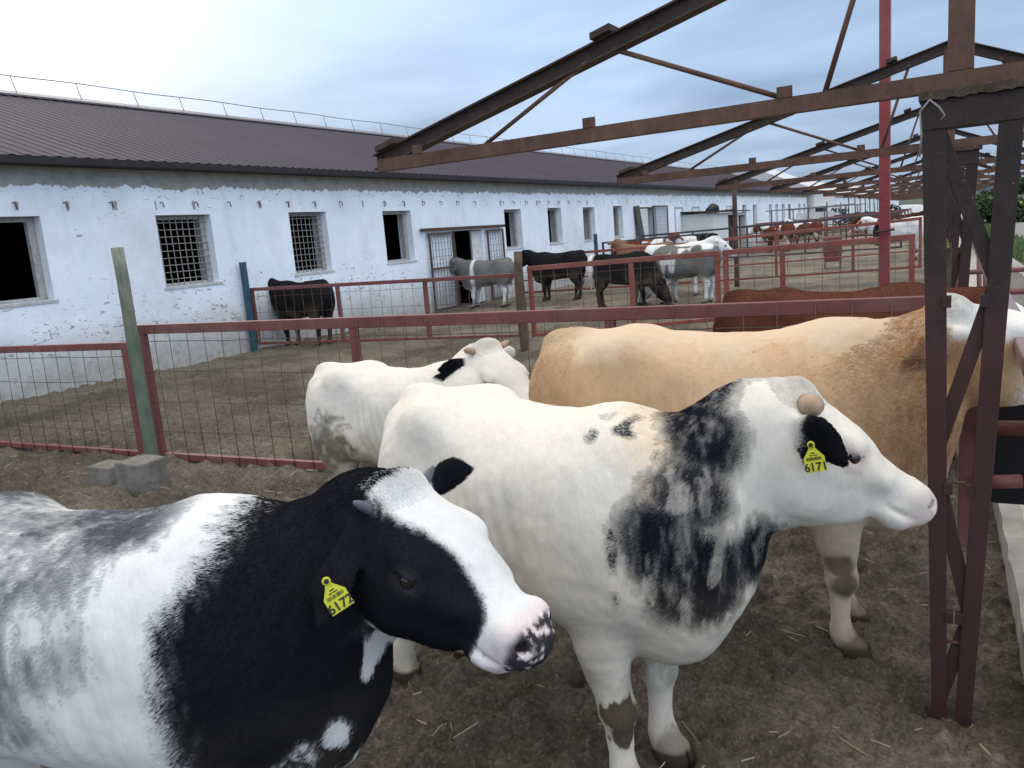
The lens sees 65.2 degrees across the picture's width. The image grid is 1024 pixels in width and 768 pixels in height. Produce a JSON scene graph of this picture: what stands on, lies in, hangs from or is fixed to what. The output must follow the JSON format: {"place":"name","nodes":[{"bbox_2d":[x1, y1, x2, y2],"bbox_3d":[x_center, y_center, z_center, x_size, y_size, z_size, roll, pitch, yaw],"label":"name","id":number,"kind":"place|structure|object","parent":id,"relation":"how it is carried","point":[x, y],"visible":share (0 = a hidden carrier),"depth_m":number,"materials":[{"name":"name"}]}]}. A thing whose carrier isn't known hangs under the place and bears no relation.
{"place":"outdoors","nodes":[
{"label":"outdoors","id":0,"kind":"place"},
{"bbox_2d":[0,229,1023,767],"bbox_3d":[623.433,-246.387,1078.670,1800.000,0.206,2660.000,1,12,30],"label":"ground","id":1,"kind":"structure","parent":0,"point":[738,695],"depth_m":3.24,"materials":[{"name":"brown soil"}]},
{"bbox_2d":[0,342,143,455],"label":"fence","id":2,"kind":"object","parent":1,"relation":"on","point":[96,347],"visible":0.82,"depth_m":7.47,"materials":[{"name":"red metal"}]},
{"bbox_2d":[87,459,119,486],"bbox_3d":[-3.270,0.757,6.516,0.254,0.232,0.223,2,12,23],"label":"concrete block","id":3,"kind":"object","parent":1,"relation":"on","point":[102,473],"depth_m":6.41,"materials":[{"name":"grey concrete"}]},
{"bbox_2d":[110,247,158,454],"bbox_3d":[-3.169,-0.102,6.778,0.117,2.088,0.112,1,12,30],"label":"gate post","id":4,"kind":"object","parent":1,"relation":"on","point":[149,440],"visible":0.83,"depth_m":6.71,"materials":[{"name":"green paint"}]},
{"bbox_2d":[114,454,169,497],"bbox_3d":[-2.875,0.735,6.236,0.274,0.313,0.273,3,12,27],"label":"concrete block","id":5,"kind":"object","parent":1,"relation":"on","point":[137,476],"depth_m":6.14,"materials":[{"name":"grey concrete"}]},
{"bbox_2d":[239,262,257,351],"bbox_3d":[-4.838,-1.306,14.744,0.092,1.864,0.092,1,12,30],"label":"corner post","id":6,"kind":"object","parent":1,"relation":"on","point":[247,296],"visible":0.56,"depth_m":14.68,"materials":[{"name":"blue metal"}]},
{"bbox_2d":[0,457,554,767],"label":"cow","id":7,"kind":"object","parent":1,"relation":"on","point":[219,630],"visible":1,"depth_m":1.75},
{"bbox_2d":[268,278,334,345],"bbox_3d":[-4.174,-1.383,15.233,2.137,1.344,0.649,2,12,34],"label":"cow","id":8,"kind":"object","parent":1,"relation":"on","point":[308,301],"visible":0.65,"depth_m":14.77},
{"bbox_2d":[250,273,519,344],"bbox_3d":[-2.328,-1.195,13.426,5.670,1.055,0.068,1,12,30],"label":"fence","id":9,"kind":"object","parent":1,"relation":"on","point":[424,281],"visible":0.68,"depth_m":13.24,"materials":[{"name":"red metal"}]},
{"bbox_2d":[0,74,806,403],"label":"cattle barn","id":10,"kind":"structure","parent":1,"relation":"on","point":[188,212],"depth_m":16.10,"materials":[{"name":"white paint"}]},
{"bbox_2d":[0,217,58,308],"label":"window","id":11,"kind":"structure","parent":10,"relation":"in","point":[28,222],"depth_m":11.62,"materials":[{"name":"white wood"}]},
{"bbox_2d":[155,215,222,289],"bbox_3d":[-5.645,-2.282,13.797,0.264,1.228,1.200,1,12,30],"label":"window","id":12,"kind":"structure","parent":10,"relation":"in","point":[200,222],"depth_m":13.95,"materials":[{"name":"white metal"}]},
{"bbox_2d":[289,212,334,275],"bbox_3d":[-4.180,-2.865,16.331,0.264,1.248,1.150,1,12,30],"label":"window","id":13,"kind":"structure","parent":10,"relation":"in","point":[316,222],"depth_m":16.54,"materials":[{"name":"white metal"}]},
{"bbox_2d":[382,211,416,264],"bbox_3d":[-2.740,-3.443,18.822,0.264,1.218,1.160,1,12,30],"label":"window","id":14,"kind":"structure","parent":10,"relation":"in","point":[402,213],"depth_m":19.17,"materials":[{"name":"white wood"}]},
{"bbox_2d":[428,232,459,311],"bbox_3d":[-1.713,-2.850,20.220,0.040,1.930,1.070,1,12,30],"label":"door leaf","id":15,"kind":"structure","parent":10,"relation":"in","point":[452,238],"depth_m":20.15,"materials":[{"name":"metal"}]},
{"bbox_2d":[486,229,506,299],"bbox_3d":[-0.400,-3.373,22.491,0.040,1.930,0.880,1,12,30],"label":"door leaf","id":16,"kind":"structure","parent":10,"relation":"in","point":[501,230],"depth_m":22.35,"materials":[{"name":"metal"}]},
{"bbox_2d":[504,210,524,249],"bbox_3d":[-0.044,-4.526,23.486,0.264,1.158,1.090,1,12,30],"label":"window","id":17,"kind":"structure","parent":10,"relation":"in","point":[514,220],"depth_m":23.82,"materials":[{"name":"white wood"}]},
{"bbox_2d":[547,208,563,245],"bbox_3d":[1.297,-5.075,25.806,0.264,1.168,1.060,1,12,30],"label":"window","id":18,"kind":"structure","parent":10,"relation":"in","point":[556,242],"depth_m":26.14,"materials":[{"name":"white wood"}]},
{"bbox_2d":[583,208,593,241],"bbox_3d":[2.618,-5.590,28.092,0.264,1.188,1.080,1,12,30],"label":"window","id":19,"kind":"structure","parent":10,"relation":"in","point":[588,209],"depth_m":28.43,"materials":[{"name":"white wood"}]},
{"bbox_2d":[613,206,624,237],"bbox_3d":[3.929,-6.142,30.358,0.264,1.188,1.010,1,12,30],"label":"window","id":20,"kind":"structure","parent":10,"relation":"in","point":[616,207],"depth_m":30.67,"materials":[{"name":"white wood"}]},
{"bbox_2d":[633,206,644,238],"bbox_3d":[5.203,-5.826,31.955,0.363,2.586,0.649,1,12,30],"label":"door leaf","id":21,"kind":"structure","parent":10,"relation":"in","point":[636,208],"depth_m":31.74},
{"bbox_2d":[652,205,668,236],"bbox_3d":[6.394,-6.365,34.234,0.040,2.500,1.900,1,12,30],"label":"door leaf","id":22,"kind":"structure","parent":10,"relation":"in","point":[664,211],"depth_m":34.17,"materials":[{"name":"metal"}]},
{"bbox_2d":[674,207,682,231],"bbox_3d":[7.633,-7.482,36.500,0.027,1.180,1.200,1,12,30],"label":"blocked window","id":23,"kind":"structure","parent":10,"relation":"in","point":[674,207],"depth_m":36.02,"materials":[{"name":"white paint"}]},
{"bbox_2d":[305,337,529,480],"bbox_3d":[-0.475,0.358,4.501,1.601,1.202,0.597,0,11,22],"label":"cow","id":24,"kind":"object","parent":1,"relation":"on","point":[349,406],"visible":0.51,"depth_m":4.37},
{"bbox_2d":[449,257,514,308],"bbox_3d":[-0.877,-2.614,20.527,2.116,1.331,0.642,0,11,24],"label":"cow","id":25,"kind":"object","parent":1,"relation":"on","point":[463,267],"visible":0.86,"depth_m":20.22},
{"bbox_2d":[2,345,996,767],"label":"loose straw","id":26,"kind":"object","parent":1,"relation":"on","point":[556,675],"visible":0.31,"depth_m":3.19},
{"bbox_2d":[514,251,529,351],"bbox_3d":[0.148,-1.111,11.883,0.143,1.703,0.143,1,12,30],"label":"wooden post","id":27,"kind":"object","parent":1,"relation":"on","point":[520,287],"visible":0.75,"depth_m":11.79,"materials":[{"name":"brown wood"}]},
{"bbox_2d":[527,250,720,336],"bbox_3d":[1.515,-1.232,11.268,2.823,1.100,0.066,1,12,27],"label":"fence","id":28,"kind":"object","parent":27,"relation":"attached to","point":[632,261],"visible":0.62,"depth_m":11.11,"materials":[{"name":"red metal"}]},
{"bbox_2d":[137,296,924,469],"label":"fence","id":29,"kind":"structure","parent":1,"relation":"on","point":[609,316],"depth_m":5.56,"materials":[{"name":"red metal"}]},
{"bbox_2d":[522,250,587,301],"bbox_3d":[0.967,-2.842,20.838,2.178,1.370,0.661,1,12,27],"label":"cow","id":30,"kind":"object","parent":1,"relation":"on","point":[531,258],"visible":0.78,"depth_m":20.53},
{"bbox_2d":[593,234,597,254],"bbox_3d":[2.583,-3.635,24.287,0.092,1.820,0.092,1,12,30],"label":"fence post","id":31,"kind":"object","parent":1,"relation":"on","point":[595,242],"visible":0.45,"depth_m":24.14,"materials":[{"name":"blue metal"}]},
{"bbox_2d":[601,233,707,253],"bbox_3d":[4.189,-3.761,23.614,3.164,1.150,0.067,0,11,24],"label":"hurdle","id":32,"kind":"object","parent":31,"relation":"attached to","point":[673,237],"visible":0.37,"depth_m":23.37,"materials":[{"name":"metal"}]},
{"bbox_2d":[524,242,701,293],"bbox_3d":[2.570,-3.031,21.067,5.408,1.090,0.070,1,12,27],"label":"fence","id":33,"kind":"object","parent":1,"relation":"on","point":[641,248],"visible":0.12,"depth_m":21.01,"materials":[{"name":"red metal"}]},
{"bbox_2d":[586,251,673,307],"bbox_3d":[2.509,-2.225,17.178,1.853,1.221,0.657,0,11,22],"label":"cow","id":34,"kind":"object","parent":1,"relation":"on","point":[619,276],"visible":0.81,"depth_m":16.95},
{"bbox_2d":[607,239,673,254],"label":"cow","id":35,"kind":"object","parent":1,"relation":"on","point":[617,243],"visible":0.27,"depth_m":21.72},
{"bbox_2d":[378,376,936,767],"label":"cow","id":36,"kind":"object","parent":1,"relation":"on","point":[622,535],"visible":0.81,"depth_m":2.18},
{"bbox_2d":[628,233,687,244],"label":"cow","id":37,"kind":"object","parent":1,"relation":"on","point":[662,240],"visible":0.12,"depth_m":26.03},
{"bbox_2d":[638,243,721,305],"bbox_3d":[3.593,-2.362,17.271,1.946,1.282,0.690,3,13,38],"label":"cow","id":38,"kind":"object","parent":1,"relation":"on","point":[703,271],"visible":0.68,"depth_m":16.94},
{"bbox_2d":[645,235,736,297],"bbox_3d":[4.232,-2.778,19.019,2.178,1.370,0.661,-1,11,18],"label":"cow","id":39,"kind":"object","parent":1,"relation":"on","point":[722,244],"visible":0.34,"depth_m":18.75},
{"bbox_2d":[668,233,717,241],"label":"cow","id":40,"kind":"object","parent":1,"relation":"on","point":[698,237],"visible":0.1,"depth_m":27.40},
{"bbox_2d":[373,0,1023,726],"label":"truss frame","id":41,"kind":"object","parent":1,"relation":"on","point":[963,92],"visible":0.86,"depth_m":2.52,"materials":[{"name":"paint"}]},
{"bbox_2d":[680,203,749,256],"bbox_3d":[10.059,-7.508,39.037,1.680,2.531,6.300,1,12,30],"label":"lean to shed","id":42,"kind":"object","parent":1,"relation":"on","point":[703,220],"visible":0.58,"depth_m":36.88,"materials":[{"name":"white paint"}]},
{"bbox_2d":[728,215,740,248],"bbox_3d":[10.959,-7.440,39.887,0.040,1.950,3.400,1,12,30],"label":"door","id":43,"kind":"structure","parent":42,"relation":"in","point":[730,217],"depth_m":39.71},
{"bbox_2d":[707,189,738,286],"bbox_3d":[5.474,-3.694,20.712,0.769,2.752,0.140,1,12,30],"label":"brown pole","id":44,"kind":"object","parent":1,"relation":"on","point":[735,227],"visible":0.7,"depth_m":20.48,"materials":[{"name":"brown metal"}]},
{"bbox_2d":[641,212,901,258],"bbox_3d":[9.142,-5.252,29.134,9.114,1.200,0.055,1,12,27],"label":"rail fence","id":45,"kind":"object","parent":1,"relation":"on","point":[804,222],"visible":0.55,"depth_m":28.70,"materials":[{"name":"red metal"}]},
{"bbox_2d":[748,223,795,252],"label":"cow","id":46,"kind":"object","parent":1,"relation":"on","point":[773,228],"visible":0.66,"depth_m":38.47},
{"bbox_2d":[528,293,1023,659],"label":"cow","id":47,"kind":"object","parent":1,"relation":"on","point":[866,375],"visible":0.52,"depth_m":2.98},
{"bbox_2d":[728,164,834,231],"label":"end block","id":48,"kind":"structure","parent":1,"relation":"on","point":[815,200],"depth_m":65.94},
{"bbox_2d":[782,219,822,249],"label":"cow","id":49,"kind":"object","parent":1,"relation":"on","point":[810,225],"visible":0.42,"depth_m":39.14},
{"bbox_2d":[766,202,854,244],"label":"pipe rack","id":50,"kind":"object","parent":1,"relation":"on","point":[807,216],"visible":0.47,"depth_m":41.22,"materials":[{"name":"metal"}]},
{"bbox_2d":[722,234,914,295],"bbox_3d":[3.818,-1.221,10.098,2.263,1.165,0.067,1,12,27],"label":"fence","id":51,"kind":"object","parent":1,"relation":"on","point":[781,249],"visible":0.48,"depth_m":10.03,"materials":[{"name":"red metal"}]},
{"bbox_2d":[732,211,905,247],"bbox_3d":[13.163,-6.606,34.742,7.068,1.200,0.055,0,11,26],"label":"rail fence","id":52,"kind":"object","parent":1,"relation":"on","point":[904,212],"visible":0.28,"depth_m":35.01,"materials":[{"name":"red metal"}]},
{"bbox_2d":[616,40,1023,459],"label":"truss frame","id":53,"kind":"object","parent":1,"relation":"on","point":[967,150],"visible":0.43,"depth_m":5.07,"materials":[{"name":"metal"}]},
{"bbox_2d":[720,217,921,281],"bbox_3d":[7.113,-3.129,18.831,4.519,1.210,0.067,0,11,25],"label":"fence","id":54,"kind":"object","parent":1,"relation":"on","point":[853,255],"visible":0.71,"depth_m":18.66,"materials":[{"name":"red metal"}]},
{"bbox_2d":[788,202,864,242],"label":"pipe rack","id":55,"kind":"object","parent":1,"relation":"on","point":[830,214],"visible":0.4,"depth_m":48.24,"materials":[{"name":"metal"}]},
{"bbox_2d":[755,209,908,243],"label":"rail fence","id":56,"kind":"object","parent":1,"relation":"on","point":[907,210],"visible":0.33,"depth_m":42.54,"materials":[{"name":"red metal"}]},
{"bbox_2d":[823,236,841,268],"bbox_3d":[9.853,-4.022,24.589,0.540,1.000,0.500,-1,11,21],"label":"feed box","id":57,"kind":"object","parent":1,"relation":"on","point":[833,252],"visible":0.68,"depth_m":24.36,"materials":[{"name":"red paint"}]},
{"bbox_2d":[810,181,898,225],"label":"second barn","id":58,"kind":"structure","parent":1,"relation":"on","point":[838,199],"depth_m":92.33,"materials":[{"name":"white paint"}]},
{"bbox_2d":[822,208,910,233],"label":"rail fence","id":59,"kind":"object","parent":1,"relation":"on","point":[863,213],"visible":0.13,"depth_m":53.04,"materials":[{"name":"brown metal"}]},
{"bbox_2d":[712,282,1023,331],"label":"cow","id":60,"kind":"object","parent":1,"relation":"on","point":[901,289],"visible":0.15,"depth_m":5.01},
{"bbox_2d":[715,107,1023,286],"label":"truss frame","id":61,"kind":"object","parent":1,"relation":"on","point":[732,182],"visible":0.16,"depth_m":7.97,"materials":[{"name":"metal"}]},
{"bbox_2d":[849,0,894,285],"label":"red pole","id":62,"kind":"object","parent":1,"relation":"on","point":[884,119],"visible":0.66,"depth_m":5.94,"materials":[{"name":"metal"}]},
{"bbox_2d":[849,215,899,243],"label":"cow","id":63,"kind":"object","parent":1,"relation":"on","point":[855,220],"visible":0.15,"depth_m":38.81},
{"bbox_2d":[831,204,920,225],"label":"bush","id":64,"kind":"object","parent":1,"relation":"on","point":[843,213],"visible":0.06,"depth_m":60.35,"materials":[{"name":"green plant"}]},
{"bbox_2d":[848,216,923,259],"bbox_3d":[12.031,-4.672,25.632,2.324,1.461,0.705,1,12,29],"label":"cow","id":65,"kind":"object","parent":1,"relation":"on","point":[901,230],"visible":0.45,"depth_m":25.19},
{"bbox_2d":[770,129,1023,241],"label":"truss frame","id":66,"kind":"object","parent":1,"relation":"on","point":[774,189],"visible":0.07,"depth_m":10.83,"materials":[{"name":"metal"}]},
{"bbox_2d":[891,189,922,198],"bbox_3d":[17.816,-7.297,34.308,3.525,2.760,0.115,1,12,30],"label":"truss frame","id":67,"kind":"object","parent":1,"relation":"on","point":[907,197],"depth_m":34.54,"materials":[{"name":"metal"}]},
{"bbox_2d":[898,211,922,218],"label":"cow","id":68,"kind":"object","parent":1,"relation":"on","point":[915,214],"visible":0.1,"depth_m":38.56},
{"bbox_2d":[801,152,1023,237],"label":"truss frame","id":69,"kind":"object","parent":1,"relation":"on","point":[907,183],"visible":0.15,"depth_m":13.51,"materials":[{"name":"metal"}]},
{"bbox_2d":[843,169,993,197],"bbox_3d":[10.084,-4.007,19.761,3.525,2.760,0.115,1,12,30],"label":"truss frame","id":70,"kind":"object","parent":1,"relation":"on","point":[903,191],"visible":0.06,"depth_m":19.76,"materials":[{"name":"metal"}]},
{"bbox_2d":[875,204,962,219],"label":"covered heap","id":71,"kind":"object","parent":1,"relation":"on","point":[915,208],"visible":0.04,"depth_m":62.36,"materials":[{"name":"white plastic"}]},
{"bbox_2d":[823,158,1020,196],"bbox_3d":[8.151,-3.184,16.124,3.525,2.760,0.115,1,12,30],"label":"truss frame","id":72,"kind":"object","parent":1,"relation":"on","point":[898,188],"visible":0.07,"depth_m":16.28,"materials":[{"name":"metal"}]},
{"bbox_2d":[858,175,993,198],"bbox_3d":[12.017,-4.829,23.398,3.525,2.760,0.115,1,12,30],"label":"truss frame","id":73,"kind":"object","parent":1,"relation":"on","point":[893,194],"visible":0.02,"depth_m":23.45,"materials":[{"name":"metal"}]},
{"bbox_2d":[868,179,985,198],"bbox_3d":[13.950,-5.652,27.035,3.525,2.760,0.115,1,12,30],"label":"truss frame","id":74,"kind":"object","parent":1,"relation":"on","point":[912,194],"visible":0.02,"depth_m":27.12,"materials":[{"name":"metal"}]},
{"bbox_2d":[876,185,978,199],"bbox_3d":[15.883,-6.474,30.671,3.525,2.760,0.115,1,12,30],"label":"truss frame","id":75,"kind":"object","parent":1,"relation":"on","point":[908,196],"visible":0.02,"depth_m":30.84,"materials":[{"name":"metal"}]},
{"bbox_2d":[947,243,951,287],"bbox_3d":[2.758,-0.161,5.091,0.050,1.450,0.050,1,12,30],"label":"timber post","id":76,"kind":"object","parent":1,"relation":"on","point":[949,258],"visible":0.22,"depth_m":4.96,"materials":[{"name":"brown wood"}]},
{"bbox_2d":[959,235,1023,518],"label":"feed trough","id":77,"kind":"object","parent":1,"relation":"on","point":[973,277],"visible":0.02,"depth_m":16.92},
{"bbox_2d":[956,242,1023,547],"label":"feed barrier","id":78,"kind":"object","parent":77,"relation":"on","point":[967,446],"visible":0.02,"depth_m":3.15,"materials":[{"name":"red metal"}]},
{"bbox_2d":[991,405,1023,504],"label":"rubber sheet","id":79,"kind":"object","parent":78,"relation":"hanging from","point":[1009,455],"visible":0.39,"depth_m":3.36,"materials":[{"name":"black rubber"}]},
{"bbox_2d":[972,247,1023,306],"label":"trough wall","id":80,"kind":"structure","parent":1,"relation":"on","point":[1017,280],"depth_m":11.56,"materials":[{"name":"concrete"}]},
{"bbox_2d":[975,188,1023,223],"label":"bush","id":81,"kind":"object","parent":1,"relation":"on","point":[984,203],"visible":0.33,"depth_m":53.93,"materials":[{"name":"green plant"}]},
{"bbox_2d":[984,221,1023,264],"bbox_3d":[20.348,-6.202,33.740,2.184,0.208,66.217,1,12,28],"label":"verge grass","id":82,"kind":"structure","parent":1,"relation":"on","point":[1017,252],"depth_m":26.44,"materials":[{"name":"green plant"}]},
{"bbox_2d":[992,503,1023,679],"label":"trough kerb","id":83,"kind":"structure","parent":1,"relation":"on","point":[1009,519],"depth_m":3.54,"materials":[{"name":"concrete"}]},
{"bbox_2d":[1018,175,1023,194],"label":"tree","id":84,"kind":"object","parent":1,"relation":"on","point":[1021,188],"visible":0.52,"depth_m":138.37,"materials":[{"name":"green plant"}]},
{"bbox_2d":[0,0,1023,193],"label":"sky","id":85,"kind":"structure","parent":0,"point":[416,64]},
{"bbox_2d":[899,194,1023,204],"bbox_3d":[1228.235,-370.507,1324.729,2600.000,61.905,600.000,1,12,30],"label":"hills","id":86,"kind":"structure","parent":0,"point":[911,202],"depth_m":1422.08,"materials":[{"name":"green plant"}]},
{"bbox_2d":[983,220,1023,238],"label":"road","id":87,"kind":"structure","parent":0,"point":[1019,228],"depth_m":42.76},
{"bbox_2d":[976,181,1021,202],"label":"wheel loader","id":88,"kind":"object","parent":87,"relation":"on","point":[980,190],"visible":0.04,"depth_m":64.10,"materials":[{"name":"metal"}]}
]}

